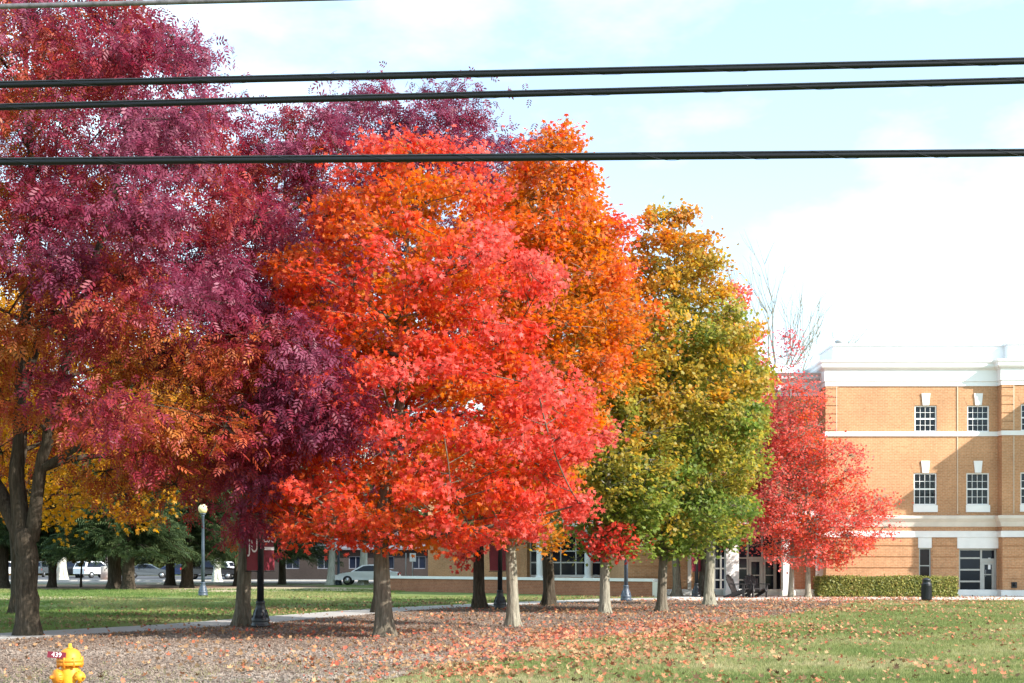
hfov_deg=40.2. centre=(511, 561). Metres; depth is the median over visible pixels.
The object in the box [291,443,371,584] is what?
sycamore tree
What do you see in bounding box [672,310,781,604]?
maple tree
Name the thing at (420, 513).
tree
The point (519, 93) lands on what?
overhead cable
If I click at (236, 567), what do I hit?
spruce tree
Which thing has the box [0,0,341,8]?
overhead cable
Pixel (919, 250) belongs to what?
sky
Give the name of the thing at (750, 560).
door
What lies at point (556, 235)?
maple tree
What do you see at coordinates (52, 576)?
spruce tree
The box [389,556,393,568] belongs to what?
window
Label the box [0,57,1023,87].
overhead cable
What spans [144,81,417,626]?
ash tree
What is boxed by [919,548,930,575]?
window
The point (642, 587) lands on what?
retaining wall
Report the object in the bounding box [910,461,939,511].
window
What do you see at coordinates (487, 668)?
fallen leaves
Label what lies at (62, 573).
sycamore tree
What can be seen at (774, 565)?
door
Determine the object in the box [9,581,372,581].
road
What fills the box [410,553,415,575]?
road sign
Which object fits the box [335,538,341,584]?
street lamp
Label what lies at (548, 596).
maple tree
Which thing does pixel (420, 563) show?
window
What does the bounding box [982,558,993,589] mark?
door
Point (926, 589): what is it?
trash can
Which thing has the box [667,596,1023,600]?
front walk
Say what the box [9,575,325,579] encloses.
parking lot
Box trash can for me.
[921,578,931,600]
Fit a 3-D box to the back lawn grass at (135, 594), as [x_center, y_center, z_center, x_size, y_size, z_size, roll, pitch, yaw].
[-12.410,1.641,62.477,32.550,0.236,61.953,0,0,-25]
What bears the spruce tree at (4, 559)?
on the spruce bed at (138, 586)
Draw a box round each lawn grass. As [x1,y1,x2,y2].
[0,588,598,632]
[1,599,1023,682]
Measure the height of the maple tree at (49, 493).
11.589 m
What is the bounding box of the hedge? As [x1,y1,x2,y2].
[812,574,958,596]
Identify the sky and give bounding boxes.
[0,0,1023,510]
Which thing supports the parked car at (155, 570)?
on the parking lot
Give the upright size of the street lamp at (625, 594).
4.495 m
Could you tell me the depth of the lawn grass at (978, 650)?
24.68 m
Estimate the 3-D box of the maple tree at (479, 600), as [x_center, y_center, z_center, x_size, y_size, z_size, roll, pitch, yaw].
[-0.766,-6.128,49.059,6.148,15.757,5.016,0,0,0]
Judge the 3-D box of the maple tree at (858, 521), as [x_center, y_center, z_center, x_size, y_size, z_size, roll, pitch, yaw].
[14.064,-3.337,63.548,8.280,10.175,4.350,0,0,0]
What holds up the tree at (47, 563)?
on the ground at (423, 594)
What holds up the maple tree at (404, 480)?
on the mulch bed at (212, 639)
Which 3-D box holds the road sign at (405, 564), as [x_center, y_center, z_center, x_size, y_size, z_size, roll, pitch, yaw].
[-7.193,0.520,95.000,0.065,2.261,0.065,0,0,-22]
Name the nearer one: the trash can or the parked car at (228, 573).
the trash can
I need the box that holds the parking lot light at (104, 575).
[101,557,107,579]
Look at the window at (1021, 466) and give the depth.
66.50 m
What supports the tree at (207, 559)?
on the ground at (423, 594)
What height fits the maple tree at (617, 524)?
13.168 m
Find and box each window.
[286,557,298,568]
[317,556,327,568]
[349,556,359,568]
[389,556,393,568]
[413,556,425,568]
[530,534,601,576]
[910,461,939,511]
[911,393,939,431]
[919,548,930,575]
[963,461,992,511]
[964,393,991,431]
[1017,464,1023,511]
[1018,396,1023,430]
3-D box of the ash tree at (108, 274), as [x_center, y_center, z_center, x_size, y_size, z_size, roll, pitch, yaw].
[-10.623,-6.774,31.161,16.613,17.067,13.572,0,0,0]
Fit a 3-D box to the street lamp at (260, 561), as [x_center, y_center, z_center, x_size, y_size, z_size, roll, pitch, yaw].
[-6.287,-0.647,35.000,0.470,4.595,1.200,0,0,27]
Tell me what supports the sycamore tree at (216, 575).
on the ground at (423, 594)
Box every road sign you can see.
[405,553,406,575]
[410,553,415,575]
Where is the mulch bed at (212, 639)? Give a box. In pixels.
[0,599,850,682]
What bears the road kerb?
on the road
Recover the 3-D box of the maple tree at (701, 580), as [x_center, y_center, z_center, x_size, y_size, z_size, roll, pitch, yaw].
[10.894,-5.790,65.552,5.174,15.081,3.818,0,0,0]
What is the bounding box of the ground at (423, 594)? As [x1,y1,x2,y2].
[0,574,1023,682]
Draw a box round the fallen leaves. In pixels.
[0,595,1023,682]
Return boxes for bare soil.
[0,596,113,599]
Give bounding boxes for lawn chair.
[723,574,750,597]
[743,574,767,597]
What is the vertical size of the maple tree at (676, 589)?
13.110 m
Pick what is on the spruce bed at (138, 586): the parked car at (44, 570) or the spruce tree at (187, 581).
the spruce tree at (187, 581)
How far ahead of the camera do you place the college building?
67.00 m
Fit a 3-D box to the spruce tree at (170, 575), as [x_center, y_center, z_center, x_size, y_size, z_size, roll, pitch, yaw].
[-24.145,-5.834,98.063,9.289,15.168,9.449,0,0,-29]
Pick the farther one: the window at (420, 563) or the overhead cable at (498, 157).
the window at (420, 563)
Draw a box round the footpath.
[0,598,672,639]
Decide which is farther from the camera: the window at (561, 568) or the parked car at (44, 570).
the parked car at (44, 570)
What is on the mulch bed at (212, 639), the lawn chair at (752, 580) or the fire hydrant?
the fire hydrant
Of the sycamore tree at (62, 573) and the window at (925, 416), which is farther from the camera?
the sycamore tree at (62, 573)
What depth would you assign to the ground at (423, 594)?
50.77 m
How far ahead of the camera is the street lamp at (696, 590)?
64.97 m
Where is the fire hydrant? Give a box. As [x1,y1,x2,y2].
[47,643,85,682]
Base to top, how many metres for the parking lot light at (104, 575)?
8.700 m
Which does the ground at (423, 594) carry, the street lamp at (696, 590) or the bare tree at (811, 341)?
the bare tree at (811, 341)
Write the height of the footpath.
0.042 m
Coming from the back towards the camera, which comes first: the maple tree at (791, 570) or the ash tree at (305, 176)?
the maple tree at (791, 570)
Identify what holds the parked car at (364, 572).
on the ground at (423, 594)
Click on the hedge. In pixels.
(848, 585)
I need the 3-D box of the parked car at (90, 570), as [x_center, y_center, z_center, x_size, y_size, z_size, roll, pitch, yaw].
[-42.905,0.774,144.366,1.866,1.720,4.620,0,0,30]
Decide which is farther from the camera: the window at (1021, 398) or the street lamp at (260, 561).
the window at (1021, 398)
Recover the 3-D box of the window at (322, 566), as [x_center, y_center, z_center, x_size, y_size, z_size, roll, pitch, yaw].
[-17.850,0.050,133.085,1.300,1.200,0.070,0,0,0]
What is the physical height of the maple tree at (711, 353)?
13.995 m
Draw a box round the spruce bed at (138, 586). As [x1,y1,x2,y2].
[0,584,343,589]
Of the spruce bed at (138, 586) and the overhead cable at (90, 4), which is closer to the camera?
the overhead cable at (90, 4)
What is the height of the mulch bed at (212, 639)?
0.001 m
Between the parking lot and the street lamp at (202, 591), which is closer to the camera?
the street lamp at (202, 591)
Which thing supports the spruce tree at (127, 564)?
on the spruce bed at (138, 586)
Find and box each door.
[749,559,761,587]
[763,559,775,588]
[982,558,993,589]
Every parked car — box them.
[38,561,47,576]
[66,561,84,577]
[73,561,103,577]
[135,564,165,577]
[160,564,180,577]
[180,560,233,578]
[198,561,233,576]
[335,564,400,584]
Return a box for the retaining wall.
[390,576,657,596]
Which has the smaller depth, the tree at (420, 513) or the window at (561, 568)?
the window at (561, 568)
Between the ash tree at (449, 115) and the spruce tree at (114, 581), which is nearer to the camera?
the ash tree at (449, 115)
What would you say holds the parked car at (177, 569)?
on the parking lot
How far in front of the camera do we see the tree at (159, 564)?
172.48 m
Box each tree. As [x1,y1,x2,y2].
[0,0,397,635]
[0,252,235,613]
[0,372,107,586]
[0,374,75,587]
[9,542,72,574]
[37,360,186,589]
[56,359,197,589]
[57,557,69,579]
[71,556,90,586]
[104,510,199,585]
[121,555,195,574]
[135,377,239,587]
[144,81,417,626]
[192,488,298,585]
[192,511,222,581]
[195,558,233,574]
[244,120,629,636]
[264,467,343,584]
[269,61,566,612]
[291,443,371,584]
[305,431,410,584]
[365,486,427,528]
[423,165,558,608]
[464,114,652,626]
[502,201,634,605]
[536,198,696,613]
[592,195,782,610]
[642,338,699,595]
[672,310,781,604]
[683,232,870,371]
[698,278,797,596]
[731,328,830,596]
[741,375,913,596]
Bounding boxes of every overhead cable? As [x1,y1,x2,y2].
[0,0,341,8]
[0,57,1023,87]
[0,77,1023,110]
[0,148,1023,165]
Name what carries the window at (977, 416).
in the college building
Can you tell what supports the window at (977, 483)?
in the college building
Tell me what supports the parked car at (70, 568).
on the parking lot
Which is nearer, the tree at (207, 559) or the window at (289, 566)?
the window at (289, 566)
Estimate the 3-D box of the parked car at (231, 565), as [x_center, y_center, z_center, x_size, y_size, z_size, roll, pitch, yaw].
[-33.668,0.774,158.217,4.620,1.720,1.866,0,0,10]
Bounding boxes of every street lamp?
[198,504,207,595]
[245,489,274,627]
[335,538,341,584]
[489,511,506,609]
[620,535,631,600]
[691,508,701,596]
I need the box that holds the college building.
[428,340,1023,595]
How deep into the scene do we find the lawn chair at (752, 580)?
64.26 m
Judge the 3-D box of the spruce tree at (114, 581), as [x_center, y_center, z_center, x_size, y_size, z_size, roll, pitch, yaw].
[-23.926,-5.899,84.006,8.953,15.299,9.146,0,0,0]
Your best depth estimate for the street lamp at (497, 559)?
48.52 m
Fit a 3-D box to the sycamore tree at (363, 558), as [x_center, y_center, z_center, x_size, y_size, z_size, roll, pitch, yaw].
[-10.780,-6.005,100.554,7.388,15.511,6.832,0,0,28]
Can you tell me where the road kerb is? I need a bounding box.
[9,580,372,583]
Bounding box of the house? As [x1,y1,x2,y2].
[251,531,427,578]
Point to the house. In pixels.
(350, 561)
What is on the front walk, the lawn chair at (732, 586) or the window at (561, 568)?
the lawn chair at (732, 586)
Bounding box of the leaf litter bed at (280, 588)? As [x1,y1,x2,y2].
[171,587,372,591]
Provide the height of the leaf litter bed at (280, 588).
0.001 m
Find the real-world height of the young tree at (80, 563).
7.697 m
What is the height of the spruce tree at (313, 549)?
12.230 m

